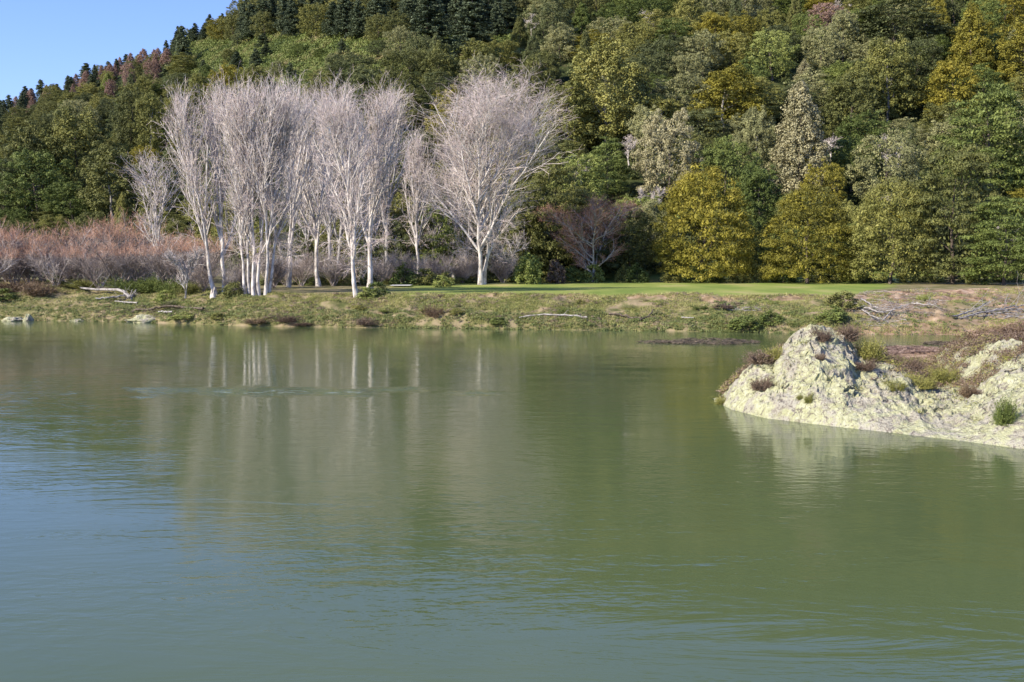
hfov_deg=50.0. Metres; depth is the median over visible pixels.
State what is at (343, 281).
shrub
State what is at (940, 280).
shrub
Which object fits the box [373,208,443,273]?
broadleaf tree
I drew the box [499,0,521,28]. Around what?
pine tree
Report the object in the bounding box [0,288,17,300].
shrub
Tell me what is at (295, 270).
bare sapling
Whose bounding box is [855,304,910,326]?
driftwood litter
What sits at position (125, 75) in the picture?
broadleaf tree
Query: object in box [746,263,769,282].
shrub
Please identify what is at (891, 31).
evergreen tree
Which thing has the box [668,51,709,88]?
broadleaf tree
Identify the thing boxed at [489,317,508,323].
shrub
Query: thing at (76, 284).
wiry bush
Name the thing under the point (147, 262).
bare willow
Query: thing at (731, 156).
broadleaf tree
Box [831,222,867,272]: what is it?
broadleaf tree
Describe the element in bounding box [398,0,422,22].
pine tree
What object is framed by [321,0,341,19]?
broadleaf tree
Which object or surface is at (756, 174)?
evergreen tree
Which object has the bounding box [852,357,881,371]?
wiry bush
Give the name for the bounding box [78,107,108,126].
evergreen tree
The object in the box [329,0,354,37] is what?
pine tree
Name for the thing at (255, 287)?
bare poplar tree
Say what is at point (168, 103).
evergreen tree
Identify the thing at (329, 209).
bare poplar tree
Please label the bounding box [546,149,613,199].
broadleaf tree
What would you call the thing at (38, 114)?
broadleaf tree
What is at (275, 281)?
bare sapling
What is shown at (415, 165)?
bare poplar tree
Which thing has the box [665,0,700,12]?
evergreen tree
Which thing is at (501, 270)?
bare sapling
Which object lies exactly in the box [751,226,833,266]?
evergreen tree
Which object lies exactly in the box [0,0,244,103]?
sky
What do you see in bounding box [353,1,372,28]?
broadleaf tree
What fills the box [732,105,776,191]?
evergreen tree
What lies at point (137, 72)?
broadleaf tree
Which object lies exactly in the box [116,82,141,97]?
evergreen tree
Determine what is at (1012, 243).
evergreen tree
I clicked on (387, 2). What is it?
pine tree
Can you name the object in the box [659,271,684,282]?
shrub
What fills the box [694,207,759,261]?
broadleaf tree
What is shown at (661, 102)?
evergreen tree
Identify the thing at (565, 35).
evergreen tree
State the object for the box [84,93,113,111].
broadleaf tree
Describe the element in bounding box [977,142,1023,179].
broadleaf tree
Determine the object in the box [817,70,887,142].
evergreen tree
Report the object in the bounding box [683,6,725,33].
evergreen tree
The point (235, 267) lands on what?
bare sapling
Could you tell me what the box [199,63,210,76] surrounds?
evergreen tree
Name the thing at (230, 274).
bare sapling
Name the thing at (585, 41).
conifer tree
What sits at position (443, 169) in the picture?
evergreen tree
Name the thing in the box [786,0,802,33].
conifer tree
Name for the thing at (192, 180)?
bare poplar tree
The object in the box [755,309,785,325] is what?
shrub
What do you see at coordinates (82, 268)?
bare willow
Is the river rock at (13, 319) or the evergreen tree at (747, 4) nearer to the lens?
the river rock at (13, 319)
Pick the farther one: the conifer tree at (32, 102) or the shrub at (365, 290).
the conifer tree at (32, 102)
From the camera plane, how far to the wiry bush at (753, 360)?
59.56 m
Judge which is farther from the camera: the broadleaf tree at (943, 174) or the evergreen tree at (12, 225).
the evergreen tree at (12, 225)
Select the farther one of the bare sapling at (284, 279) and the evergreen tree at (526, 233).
the evergreen tree at (526, 233)
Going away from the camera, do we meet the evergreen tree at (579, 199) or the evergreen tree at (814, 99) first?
the evergreen tree at (579, 199)
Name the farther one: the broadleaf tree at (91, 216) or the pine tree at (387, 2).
the pine tree at (387, 2)
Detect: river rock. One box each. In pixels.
[1,317,23,320]
[22,314,34,320]
[125,314,155,322]
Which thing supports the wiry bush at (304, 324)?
on the ground at (608, 285)
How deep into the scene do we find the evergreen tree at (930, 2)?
341.63 m
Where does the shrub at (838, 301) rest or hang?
on the ground at (608, 285)
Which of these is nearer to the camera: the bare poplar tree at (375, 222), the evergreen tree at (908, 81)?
the bare poplar tree at (375, 222)
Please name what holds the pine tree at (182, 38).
on the ground at (608, 285)
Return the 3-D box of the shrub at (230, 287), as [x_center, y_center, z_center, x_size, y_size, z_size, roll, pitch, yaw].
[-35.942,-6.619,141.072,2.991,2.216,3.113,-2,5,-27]
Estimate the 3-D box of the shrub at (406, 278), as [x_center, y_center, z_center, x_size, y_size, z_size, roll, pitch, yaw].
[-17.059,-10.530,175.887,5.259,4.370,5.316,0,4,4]
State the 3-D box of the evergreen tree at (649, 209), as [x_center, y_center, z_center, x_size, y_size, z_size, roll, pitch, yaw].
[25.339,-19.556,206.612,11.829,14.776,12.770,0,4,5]
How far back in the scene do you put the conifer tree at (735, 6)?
338.99 m
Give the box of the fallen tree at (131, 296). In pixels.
[55,270,137,299]
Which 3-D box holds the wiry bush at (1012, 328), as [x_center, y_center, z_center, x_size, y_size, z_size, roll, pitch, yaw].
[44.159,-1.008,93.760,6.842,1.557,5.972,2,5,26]
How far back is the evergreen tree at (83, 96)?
450.04 m
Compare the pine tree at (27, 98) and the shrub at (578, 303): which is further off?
the pine tree at (27, 98)
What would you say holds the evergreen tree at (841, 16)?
on the ground at (608, 285)
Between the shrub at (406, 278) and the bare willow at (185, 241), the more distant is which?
the bare willow at (185, 241)
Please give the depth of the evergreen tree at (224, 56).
419.68 m
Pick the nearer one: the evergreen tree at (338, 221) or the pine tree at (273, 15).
the evergreen tree at (338, 221)
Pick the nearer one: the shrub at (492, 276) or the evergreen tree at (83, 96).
the shrub at (492, 276)
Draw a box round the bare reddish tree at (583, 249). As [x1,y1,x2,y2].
[531,193,646,281]
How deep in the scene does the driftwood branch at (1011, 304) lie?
126.54 m
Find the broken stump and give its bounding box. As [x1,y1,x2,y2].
[209,286,215,298]
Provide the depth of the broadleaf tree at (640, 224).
194.72 m
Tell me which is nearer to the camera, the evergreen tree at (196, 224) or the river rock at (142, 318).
the river rock at (142, 318)
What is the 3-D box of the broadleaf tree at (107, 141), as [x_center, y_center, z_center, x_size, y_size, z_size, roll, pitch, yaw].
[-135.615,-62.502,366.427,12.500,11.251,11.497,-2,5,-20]
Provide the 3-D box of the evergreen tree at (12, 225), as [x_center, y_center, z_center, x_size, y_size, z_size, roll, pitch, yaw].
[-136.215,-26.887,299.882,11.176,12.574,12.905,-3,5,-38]
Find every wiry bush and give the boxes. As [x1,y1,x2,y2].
[0,276,35,292]
[7,278,66,295]
[62,278,100,288]
[97,277,150,290]
[124,274,165,292]
[148,276,197,292]
[155,300,178,305]
[169,278,204,293]
[242,317,271,323]
[272,314,302,322]
[285,322,316,325]
[346,316,381,325]
[377,309,400,311]
[418,304,445,317]
[617,304,637,307]
[689,304,710,309]
[710,396,725,404]
[738,347,782,364]
[746,372,775,391]
[760,343,786,360]
[804,393,812,402]
[808,324,833,342]
[813,351,826,360]
[830,322,866,341]
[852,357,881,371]
[853,334,892,361]
[879,376,911,391]
[887,351,909,363]
[896,370,941,388]
[900,355,927,372]
[903,355,927,364]
[915,293,935,300]
[924,365,963,384]
[945,325,1014,344]
[955,381,982,397]
[988,326,1023,341]
[988,391,1023,425]
[991,323,1023,335]
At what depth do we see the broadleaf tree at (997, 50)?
305.34 m
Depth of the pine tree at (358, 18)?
373.23 m
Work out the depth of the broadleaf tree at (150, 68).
462.92 m
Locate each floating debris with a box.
[636,339,702,342]
[658,337,759,344]
[920,341,949,344]
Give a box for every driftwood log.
[95,294,127,299]
[115,287,137,304]
[132,294,203,315]
[519,310,586,317]
[609,313,641,318]
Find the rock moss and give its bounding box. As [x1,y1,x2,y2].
[708,337,1023,422]
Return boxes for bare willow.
[0,217,37,246]
[0,218,65,280]
[0,223,52,281]
[0,236,55,284]
[0,247,19,279]
[2,243,58,285]
[8,235,81,281]
[18,233,89,286]
[26,228,81,275]
[36,228,106,280]
[39,211,137,281]
[46,242,100,281]
[64,241,131,287]
[66,208,151,279]
[79,234,149,283]
[80,210,174,281]
[98,241,164,283]
[117,227,199,280]
[127,240,192,283]
[141,232,197,280]
[143,228,216,283]
[153,229,227,273]
[157,231,237,286]
[165,232,224,279]
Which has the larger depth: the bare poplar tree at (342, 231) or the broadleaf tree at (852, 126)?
the broadleaf tree at (852, 126)
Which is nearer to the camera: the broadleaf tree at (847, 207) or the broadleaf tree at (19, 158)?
the broadleaf tree at (847, 207)
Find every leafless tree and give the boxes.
[28,184,42,210]
[162,244,209,297]
[250,239,297,287]
[486,231,531,281]
[525,13,538,35]
[573,159,590,182]
[621,134,639,164]
[635,185,665,203]
[822,137,842,156]
[834,0,851,10]
[874,133,913,167]
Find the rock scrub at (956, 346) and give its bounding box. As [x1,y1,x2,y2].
[714,333,1023,394]
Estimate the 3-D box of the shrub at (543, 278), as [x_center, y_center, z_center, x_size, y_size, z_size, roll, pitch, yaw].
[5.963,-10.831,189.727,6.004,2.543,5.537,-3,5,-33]
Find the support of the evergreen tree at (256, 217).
on the ground at (608, 285)
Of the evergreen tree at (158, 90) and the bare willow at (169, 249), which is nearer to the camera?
the bare willow at (169, 249)
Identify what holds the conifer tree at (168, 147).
on the ground at (608, 285)
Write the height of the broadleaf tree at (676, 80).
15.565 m
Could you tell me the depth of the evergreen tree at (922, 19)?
320.32 m
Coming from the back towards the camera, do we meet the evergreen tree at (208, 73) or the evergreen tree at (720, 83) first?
the evergreen tree at (208, 73)
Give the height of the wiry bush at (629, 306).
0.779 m
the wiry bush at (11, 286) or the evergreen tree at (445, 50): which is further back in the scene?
the evergreen tree at (445, 50)
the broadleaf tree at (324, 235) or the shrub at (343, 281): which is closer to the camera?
the shrub at (343, 281)
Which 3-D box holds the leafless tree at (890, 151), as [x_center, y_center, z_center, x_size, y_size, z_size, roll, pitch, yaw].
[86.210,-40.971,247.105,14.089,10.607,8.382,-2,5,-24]
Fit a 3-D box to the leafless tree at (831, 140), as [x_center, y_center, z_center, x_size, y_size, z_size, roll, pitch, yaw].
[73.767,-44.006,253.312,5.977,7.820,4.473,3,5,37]
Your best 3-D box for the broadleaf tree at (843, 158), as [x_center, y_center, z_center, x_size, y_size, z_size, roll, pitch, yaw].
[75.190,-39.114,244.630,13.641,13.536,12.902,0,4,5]
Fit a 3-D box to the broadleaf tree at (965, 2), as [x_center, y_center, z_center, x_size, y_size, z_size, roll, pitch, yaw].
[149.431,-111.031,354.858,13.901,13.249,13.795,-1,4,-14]
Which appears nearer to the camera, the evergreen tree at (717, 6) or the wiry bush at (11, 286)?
the wiry bush at (11, 286)
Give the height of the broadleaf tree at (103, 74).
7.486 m
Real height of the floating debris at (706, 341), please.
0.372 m
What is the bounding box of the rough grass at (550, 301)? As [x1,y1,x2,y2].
[0,278,1023,334]
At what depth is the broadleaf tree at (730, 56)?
311.68 m
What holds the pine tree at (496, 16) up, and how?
on the ground at (608, 285)
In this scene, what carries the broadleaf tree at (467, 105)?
on the ground at (608, 285)
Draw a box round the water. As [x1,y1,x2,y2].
[0,320,1023,681]
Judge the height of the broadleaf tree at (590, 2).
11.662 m
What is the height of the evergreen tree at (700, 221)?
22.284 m
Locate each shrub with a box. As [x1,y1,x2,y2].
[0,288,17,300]
[46,275,72,286]
[153,289,178,301]
[167,311,194,318]
[210,312,224,318]
[221,281,243,297]
[259,276,268,285]
[297,272,314,284]
[308,271,328,284]
[326,270,361,285]
[353,305,366,309]
[354,287,376,299]
[356,269,380,285]
[363,281,390,297]
[378,277,390,283]
[388,262,418,284]
[411,267,438,285]
[432,275,454,286]
[435,271,454,285]
[450,308,466,314]
[455,277,471,283]
[470,275,492,283]
[487,271,500,282]
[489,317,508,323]
[507,263,534,282]
[513,251,543,283]
[541,271,553,282]
[546,259,566,283]
[559,266,585,282]
[575,300,584,305]
[581,264,605,282]
[613,264,633,282]
[622,262,650,282]
[649,309,662,315]
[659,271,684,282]
[681,265,707,282]
[693,265,726,282]
[712,304,733,308]
[726,315,764,329]
[729,271,746,282]
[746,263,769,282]
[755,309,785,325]
[770,265,797,282]
[801,269,835,282]
[814,305,847,322]
[820,272,841,282]
[822,290,863,309]
[841,272,869,282]
[862,273,893,282]
[896,264,925,282]
[919,275,949,282]
[946,274,972,282]
[974,272,997,282]
[998,270,1022,282]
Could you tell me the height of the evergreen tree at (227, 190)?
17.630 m
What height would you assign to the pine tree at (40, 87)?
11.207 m
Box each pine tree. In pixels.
[0,100,8,115]
[5,95,14,111]
[16,92,27,112]
[19,86,27,92]
[24,92,29,104]
[34,79,44,96]
[62,75,72,93]
[77,63,91,81]
[85,74,98,87]
[90,64,98,81]
[112,59,120,71]
[122,54,129,63]
[161,40,169,53]
[170,24,192,66]
[170,35,175,51]
[173,26,180,38]
[189,23,199,41]
[197,24,207,39]
[198,59,206,72]
[228,51,242,68]
[234,6,247,34]
[235,0,252,27]
[235,0,260,39]
[244,0,276,32]
[248,48,263,66]
[254,33,268,46]
[259,44,271,56]
[267,0,277,17]
[270,0,288,21]
[273,0,289,31]
[279,0,302,35]
[284,62,293,78]
[289,70,298,85]
[295,0,309,14]
[297,0,317,27]
[309,0,331,28]
[319,1,338,37]
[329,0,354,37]
[337,39,346,51]
[344,0,371,37]
[359,0,389,30]
[380,0,392,14]
[396,0,403,13]
[396,0,418,29]
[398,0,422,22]
[405,0,456,50]
[423,0,447,24]
[435,0,448,31]
[442,0,450,13]
[446,0,466,30]
[447,0,497,60]
[479,0,506,27]
[488,0,507,35]
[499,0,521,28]
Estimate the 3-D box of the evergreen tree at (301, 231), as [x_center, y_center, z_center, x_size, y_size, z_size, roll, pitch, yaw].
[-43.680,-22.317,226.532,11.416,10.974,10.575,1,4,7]
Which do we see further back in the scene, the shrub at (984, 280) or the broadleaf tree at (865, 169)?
the broadleaf tree at (865, 169)
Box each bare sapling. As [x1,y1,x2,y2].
[179,258,220,290]
[213,263,251,290]
[220,254,262,287]
[256,252,304,287]
[270,258,311,284]
[277,248,332,285]
[308,249,363,285]
[331,260,357,280]
[356,249,399,284]
[377,247,430,282]
[378,262,399,280]
[410,255,445,276]
[423,247,466,276]
[443,261,477,282]
[449,247,498,279]
[482,254,517,282]
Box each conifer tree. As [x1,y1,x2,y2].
[26,89,36,101]
[27,96,35,107]
[69,83,76,92]
[73,73,78,88]
[77,71,88,88]
[97,65,103,79]
[99,72,112,89]
[103,63,116,79]
[104,82,114,96]
[112,192,133,224]
[112,212,135,233]
[113,64,118,75]
[118,57,122,70]
[123,74,134,92]
[125,53,135,69]
[136,48,147,63]
[152,48,161,59]
[152,59,161,71]
[159,48,172,65]
[160,109,179,134]
[161,145,175,167]
[166,171,185,205]
[256,101,269,129]
[422,31,448,71]
[509,16,528,47]
[521,35,544,67]
[568,2,593,36]
[573,30,591,75]
[726,0,747,36]
[763,78,837,196]
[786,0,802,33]
[793,59,816,91]
[891,122,925,179]
[922,0,954,39]
[945,0,995,83]
[986,190,1007,238]
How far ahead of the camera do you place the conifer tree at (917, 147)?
248.74 m
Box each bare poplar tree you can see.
[112,146,189,279]
[148,76,237,294]
[182,71,263,291]
[200,68,269,293]
[209,59,309,295]
[224,65,309,294]
[261,69,328,286]
[272,75,342,286]
[277,136,343,256]
[286,70,362,271]
[306,69,387,297]
[306,72,366,265]
[336,69,429,287]
[338,140,413,275]
[360,81,422,266]
[395,120,445,278]
[403,55,579,284]
[407,163,463,277]
[428,137,477,277]
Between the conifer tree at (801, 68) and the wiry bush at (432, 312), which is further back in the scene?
the conifer tree at (801, 68)
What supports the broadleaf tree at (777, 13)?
on the ground at (608, 285)
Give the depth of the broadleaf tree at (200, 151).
312.26 m
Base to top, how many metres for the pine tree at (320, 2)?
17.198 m
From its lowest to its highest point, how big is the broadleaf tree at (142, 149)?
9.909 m
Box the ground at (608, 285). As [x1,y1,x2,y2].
[0,1,1023,361]
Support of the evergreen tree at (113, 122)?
on the ground at (608, 285)
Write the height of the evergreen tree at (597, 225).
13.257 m
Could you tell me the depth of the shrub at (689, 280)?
189.11 m
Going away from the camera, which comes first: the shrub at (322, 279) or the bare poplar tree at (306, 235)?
the shrub at (322, 279)
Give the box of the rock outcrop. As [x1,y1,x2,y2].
[712,324,1023,448]
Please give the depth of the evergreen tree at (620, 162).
238.71 m
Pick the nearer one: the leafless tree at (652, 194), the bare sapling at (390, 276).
the bare sapling at (390, 276)
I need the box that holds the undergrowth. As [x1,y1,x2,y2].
[0,0,1023,273]
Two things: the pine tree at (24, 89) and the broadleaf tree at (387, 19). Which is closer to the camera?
the broadleaf tree at (387, 19)
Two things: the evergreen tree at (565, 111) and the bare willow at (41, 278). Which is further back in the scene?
the evergreen tree at (565, 111)
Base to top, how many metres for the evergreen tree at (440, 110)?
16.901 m
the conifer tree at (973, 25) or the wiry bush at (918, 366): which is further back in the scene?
the conifer tree at (973, 25)
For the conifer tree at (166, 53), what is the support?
on the ground at (608, 285)
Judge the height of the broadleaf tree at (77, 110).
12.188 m
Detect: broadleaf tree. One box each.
[0,112,28,126]
[0,133,10,144]
[0,146,80,219]
[0,151,34,217]
[0,208,37,229]
[2,218,36,243]
[21,109,55,127]
[23,229,67,250]
[30,186,55,204]
[34,98,58,121]
[35,97,48,105]
[36,93,50,105]
[37,105,112,184]
[37,179,94,221]
[39,111,62,132]
[43,85,59,100]
[54,98,85,118]
[56,89,79,105]
[65,209,113,239]
[71,99,95,113]
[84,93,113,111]
[89,136,114,160]
[96,97,115,119]
[97,188,116,206]
[98,70,115,80]
[103,79,117,90]
[105,140,138,166]
[112,141,141,152]
[119,62,135,79]
[121,70,135,84]
[123,59,141,72]
[126,68,141,82]
[126,144,162,170]
[127,163,149,185]
[139,72,152,87]
[142,58,161,78]
[143,77,166,95]
[145,54,159,60]
[158,147,202,172]
[161,71,193,89]
[162,84,185,97]
[176,198,217,219]
[178,96,206,118]
[193,146,225,173]
[205,21,218,37]
[206,15,236,39]
[218,13,239,38]
[226,0,245,23]
[243,0,266,17]
[243,218,299,269]
[250,10,278,37]
[268,159,319,190]
[276,0,301,19]
[276,215,337,268]
[278,165,322,210]
[288,43,305,56]
[288,68,328,102]
[291,170,356,216]
[294,0,328,36]
[307,102,366,140]
[311,223,373,273]
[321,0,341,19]
[322,48,378,82]
[324,52,346,69]
[340,219,410,270]
[344,148,406,191]
[350,0,370,18]
[350,119,393,149]
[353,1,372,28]
[358,192,431,252]
[363,13,391,39]
[363,171,411,221]
[365,39,387,55]
[371,63,418,109]
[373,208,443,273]
[375,49,442,86]
[380,25,418,61]
[381,9,414,38]
[390,0,399,10]
[401,31,431,67]
[413,200,473,271]
[433,93,485,126]
[436,184,484,243]
[440,220,486,268]
[457,52,505,103]
[468,211,524,274]
[478,37,521,69]
[487,131,529,171]
[488,82,537,121]
[511,0,531,9]
[522,0,578,49]
[533,140,590,170]
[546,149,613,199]
[552,34,655,149]
[553,0,594,23]
[555,217,639,276]
[579,0,610,17]
[584,15,635,48]
[585,72,623,110]
[591,0,638,34]
[604,206,655,277]
[605,193,679,237]
[611,21,659,55]
[620,35,649,67]
[624,0,671,29]
[625,45,680,88]
[626,73,677,98]
[629,107,706,202]
[636,34,694,75]
[646,71,715,127]
[666,130,716,176]
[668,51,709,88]
[692,134,762,208]
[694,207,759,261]
[695,0,730,16]
[708,28,758,69]
[719,111,778,157]
[727,9,762,51]
[737,57,770,96]
[738,217,774,278]
[742,27,800,79]
[747,0,779,22]
[750,7,791,42]
[758,23,805,59]
[771,186,848,250]
[790,10,826,49]
[798,157,848,227]
[801,21,846,72]
[803,2,849,34]
[819,199,894,263]
[827,135,878,191]
[828,57,881,80]
[829,109,905,167]
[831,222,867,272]
[834,0,861,10]
[844,127,928,206]
[847,37,901,65]
[872,116,934,148]
[892,37,944,75]
[903,226,968,268]
[914,167,973,208]
[920,113,979,165]
[926,70,966,96]
[944,0,974,23]
[944,20,1004,54]
[954,0,989,9]
[959,0,1009,35]
[966,29,1015,75]
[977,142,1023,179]
[979,0,1023,26]
[983,100,1023,133]
[1001,93,1023,155]
[1005,72,1023,108]
[1006,186,1023,216]
[1007,21,1023,49]
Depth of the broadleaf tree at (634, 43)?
313.73 m
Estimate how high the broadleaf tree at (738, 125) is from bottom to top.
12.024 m
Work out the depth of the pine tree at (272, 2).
435.03 m
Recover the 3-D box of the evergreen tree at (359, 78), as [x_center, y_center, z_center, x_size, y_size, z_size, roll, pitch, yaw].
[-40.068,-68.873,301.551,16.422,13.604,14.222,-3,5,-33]
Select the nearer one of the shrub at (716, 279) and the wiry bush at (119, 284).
the wiry bush at (119, 284)
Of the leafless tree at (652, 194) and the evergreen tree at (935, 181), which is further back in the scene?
the leafless tree at (652, 194)
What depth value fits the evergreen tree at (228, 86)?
351.75 m
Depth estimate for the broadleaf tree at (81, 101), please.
438.46 m
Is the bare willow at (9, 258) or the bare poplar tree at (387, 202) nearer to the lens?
the bare willow at (9, 258)
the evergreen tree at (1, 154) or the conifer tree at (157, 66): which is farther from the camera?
the conifer tree at (157, 66)
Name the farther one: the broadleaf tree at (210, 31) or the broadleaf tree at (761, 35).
the broadleaf tree at (210, 31)
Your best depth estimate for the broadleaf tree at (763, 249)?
195.76 m
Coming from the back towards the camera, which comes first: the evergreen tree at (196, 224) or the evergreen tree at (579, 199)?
the evergreen tree at (196, 224)
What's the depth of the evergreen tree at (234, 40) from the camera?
438.31 m
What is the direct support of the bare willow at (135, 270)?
on the ground at (608, 285)
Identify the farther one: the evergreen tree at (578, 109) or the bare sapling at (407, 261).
the evergreen tree at (578, 109)
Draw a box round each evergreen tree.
[0,118,56,208]
[0,146,11,161]
[0,220,33,241]
[1,115,31,136]
[3,106,31,118]
[25,104,49,114]
[29,204,68,223]
[30,214,75,235]
[31,117,53,137]
[44,90,74,104]
[57,222,86,235]
[69,164,99,201]
[74,82,100,98]
[74,92,95,108]
[74,140,142,221]
[77,106,103,127]
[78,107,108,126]
[90,92,114,108]
[105,104,134,131]
[109,128,130,140]
[110,163,139,185]
[111,86,152,145]
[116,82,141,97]
[127,90,170,149]
[131,76,156,99]
[133,161,171,183]
[136,171,179,219]
[147,212,187,235]
[148,83,166,97]
[156,121,188,143]
[157,220,195,242]
[161,95,187,120]
[163,89,188,105]
[164,52,197,73]
[165,68,191,82]
[168,129,205,149]
[178,179,213,204]
[180,234,220,261]
[182,196,224,236]
[185,73,212,103]
[196,104,226,138]
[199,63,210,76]
[203,62,247,96]
[203,71,215,84]
[204,81,241,108]
[208,195,257,254]
[209,158,273,217]
[219,48,239,63]
[219,118,258,166]
[230,32,243,47]
[233,64,277,104]
[242,194,285,244]
[269,60,282,76]
[279,207,324,254]
[295,69,343,113]
[312,47,328,57]
[321,186,376,251]
[337,65,390,111]
[382,87,433,127]
[387,131,450,174]
[413,71,464,104]
[419,40,463,90]
[421,160,451,202]
[423,83,471,146]
[445,170,493,223]
[455,37,498,81]
[469,143,505,190]
[479,106,530,146]
[482,200,554,258]
[483,144,540,204]
[492,174,554,239]
[498,185,551,273]
[503,54,560,107]
[517,160,600,276]
[520,50,564,89]
[522,0,564,34]
[529,137,584,188]
[531,74,597,152]
[539,22,578,60]
[539,86,601,140]
[540,88,597,122]
[540,185,598,231]
[549,198,616,256]
[567,29,621,62]
[583,136,636,197]
[609,57,657,117]
[611,0,647,22]
[621,197,677,266]
[625,104,666,169]
[633,93,694,148]
[634,9,672,46]
[647,162,760,281]
[651,17,695,56]
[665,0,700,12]
[666,180,723,224]
[668,0,706,41]
[670,107,730,153]
[674,28,726,77]
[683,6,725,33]
[686,61,773,133]
[694,11,740,54]
[705,0,731,11]
[709,75,747,112]
[726,76,784,127]
[729,0,762,31]
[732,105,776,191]
[734,160,785,229]
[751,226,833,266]
[755,182,859,282]
[757,0,780,9]
[770,0,810,18]
[775,78,820,122]
[780,108,830,149]
[792,67,835,113]
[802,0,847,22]
[814,60,859,102]
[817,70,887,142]
[822,8,868,60]
[832,66,879,123]
[836,0,879,18]
[838,0,956,57]
[841,176,942,283]
[844,5,887,44]
[853,33,927,120]
[863,198,912,252]
[874,1,915,38]
[885,74,931,104]
[895,143,1008,283]
[902,0,947,24]
[909,198,987,250]
[912,60,980,118]
[914,34,954,65]
[914,99,962,142]
[928,80,1023,198]
[945,113,997,150]
[955,195,1023,284]
[957,62,1012,108]
[982,221,1023,265]
[989,17,1023,91]
[999,0,1022,18]
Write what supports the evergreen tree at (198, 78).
on the ground at (608, 285)
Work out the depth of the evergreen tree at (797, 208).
181.53 m
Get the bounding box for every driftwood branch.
[860,295,887,326]
[861,295,900,318]
[864,302,898,313]
[884,297,914,319]
[911,292,942,310]
[951,285,1010,316]
[959,278,1023,318]
[985,289,1023,313]
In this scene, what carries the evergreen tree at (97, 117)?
on the ground at (608, 285)
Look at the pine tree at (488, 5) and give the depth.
357.99 m
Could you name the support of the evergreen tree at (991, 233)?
on the ground at (608, 285)
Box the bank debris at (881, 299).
[856,288,950,321]
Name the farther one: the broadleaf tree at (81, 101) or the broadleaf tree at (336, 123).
the broadleaf tree at (81, 101)
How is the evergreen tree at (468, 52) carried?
on the ground at (608, 285)
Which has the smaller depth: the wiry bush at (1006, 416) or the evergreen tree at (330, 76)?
the wiry bush at (1006, 416)
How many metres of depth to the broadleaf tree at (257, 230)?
211.18 m
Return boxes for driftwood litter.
[94,305,210,317]
[715,306,760,310]
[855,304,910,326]
[956,307,1023,318]
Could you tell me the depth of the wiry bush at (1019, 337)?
88.40 m
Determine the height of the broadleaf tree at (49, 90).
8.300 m
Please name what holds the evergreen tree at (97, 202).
on the ground at (608, 285)
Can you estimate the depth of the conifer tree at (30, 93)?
485.86 m
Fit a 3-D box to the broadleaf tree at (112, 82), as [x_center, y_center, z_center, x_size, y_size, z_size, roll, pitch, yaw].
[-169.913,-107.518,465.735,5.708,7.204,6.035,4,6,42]
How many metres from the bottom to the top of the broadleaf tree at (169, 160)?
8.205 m
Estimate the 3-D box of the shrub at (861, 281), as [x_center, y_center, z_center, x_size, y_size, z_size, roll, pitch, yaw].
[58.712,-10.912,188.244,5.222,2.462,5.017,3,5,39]
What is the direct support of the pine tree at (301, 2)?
on the ground at (608, 285)
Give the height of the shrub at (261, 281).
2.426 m
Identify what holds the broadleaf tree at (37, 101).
on the ground at (608, 285)
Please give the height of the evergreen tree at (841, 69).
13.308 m
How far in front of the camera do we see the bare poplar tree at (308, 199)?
168.67 m
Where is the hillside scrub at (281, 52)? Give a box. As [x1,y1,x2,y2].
[169,27,528,95]
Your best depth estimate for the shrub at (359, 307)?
132.78 m
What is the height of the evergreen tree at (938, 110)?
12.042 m
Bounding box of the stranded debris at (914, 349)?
[880,345,944,354]
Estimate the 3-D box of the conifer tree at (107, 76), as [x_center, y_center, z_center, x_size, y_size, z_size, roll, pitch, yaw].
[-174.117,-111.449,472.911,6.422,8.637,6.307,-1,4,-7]
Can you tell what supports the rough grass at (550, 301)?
on the ground at (608, 285)
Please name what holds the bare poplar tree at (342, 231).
on the ground at (608, 285)
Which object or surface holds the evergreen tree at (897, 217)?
on the ground at (608, 285)
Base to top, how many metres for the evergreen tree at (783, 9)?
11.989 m
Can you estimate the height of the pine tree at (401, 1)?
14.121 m
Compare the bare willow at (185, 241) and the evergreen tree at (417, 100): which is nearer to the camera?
the bare willow at (185, 241)
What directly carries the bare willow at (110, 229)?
on the ground at (608, 285)
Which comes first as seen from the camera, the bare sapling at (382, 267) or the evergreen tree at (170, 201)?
the bare sapling at (382, 267)
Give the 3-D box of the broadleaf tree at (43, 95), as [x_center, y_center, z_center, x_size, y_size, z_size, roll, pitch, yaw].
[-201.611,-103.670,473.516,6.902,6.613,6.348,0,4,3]
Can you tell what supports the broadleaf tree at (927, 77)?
on the ground at (608, 285)
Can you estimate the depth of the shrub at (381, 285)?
138.13 m
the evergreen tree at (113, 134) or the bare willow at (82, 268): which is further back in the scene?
the evergreen tree at (113, 134)
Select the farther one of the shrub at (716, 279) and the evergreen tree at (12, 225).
the evergreen tree at (12, 225)
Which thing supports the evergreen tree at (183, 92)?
on the ground at (608, 285)
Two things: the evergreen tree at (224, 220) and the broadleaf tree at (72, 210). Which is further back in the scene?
the broadleaf tree at (72, 210)
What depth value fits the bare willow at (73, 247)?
178.64 m
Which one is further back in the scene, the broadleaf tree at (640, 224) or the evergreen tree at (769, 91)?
the evergreen tree at (769, 91)
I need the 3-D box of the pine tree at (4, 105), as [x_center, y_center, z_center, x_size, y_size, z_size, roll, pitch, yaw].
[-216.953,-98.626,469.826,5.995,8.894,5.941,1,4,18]
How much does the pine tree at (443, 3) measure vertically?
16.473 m
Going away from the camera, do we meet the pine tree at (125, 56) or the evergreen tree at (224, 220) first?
the evergreen tree at (224, 220)
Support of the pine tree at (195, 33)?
on the ground at (608, 285)

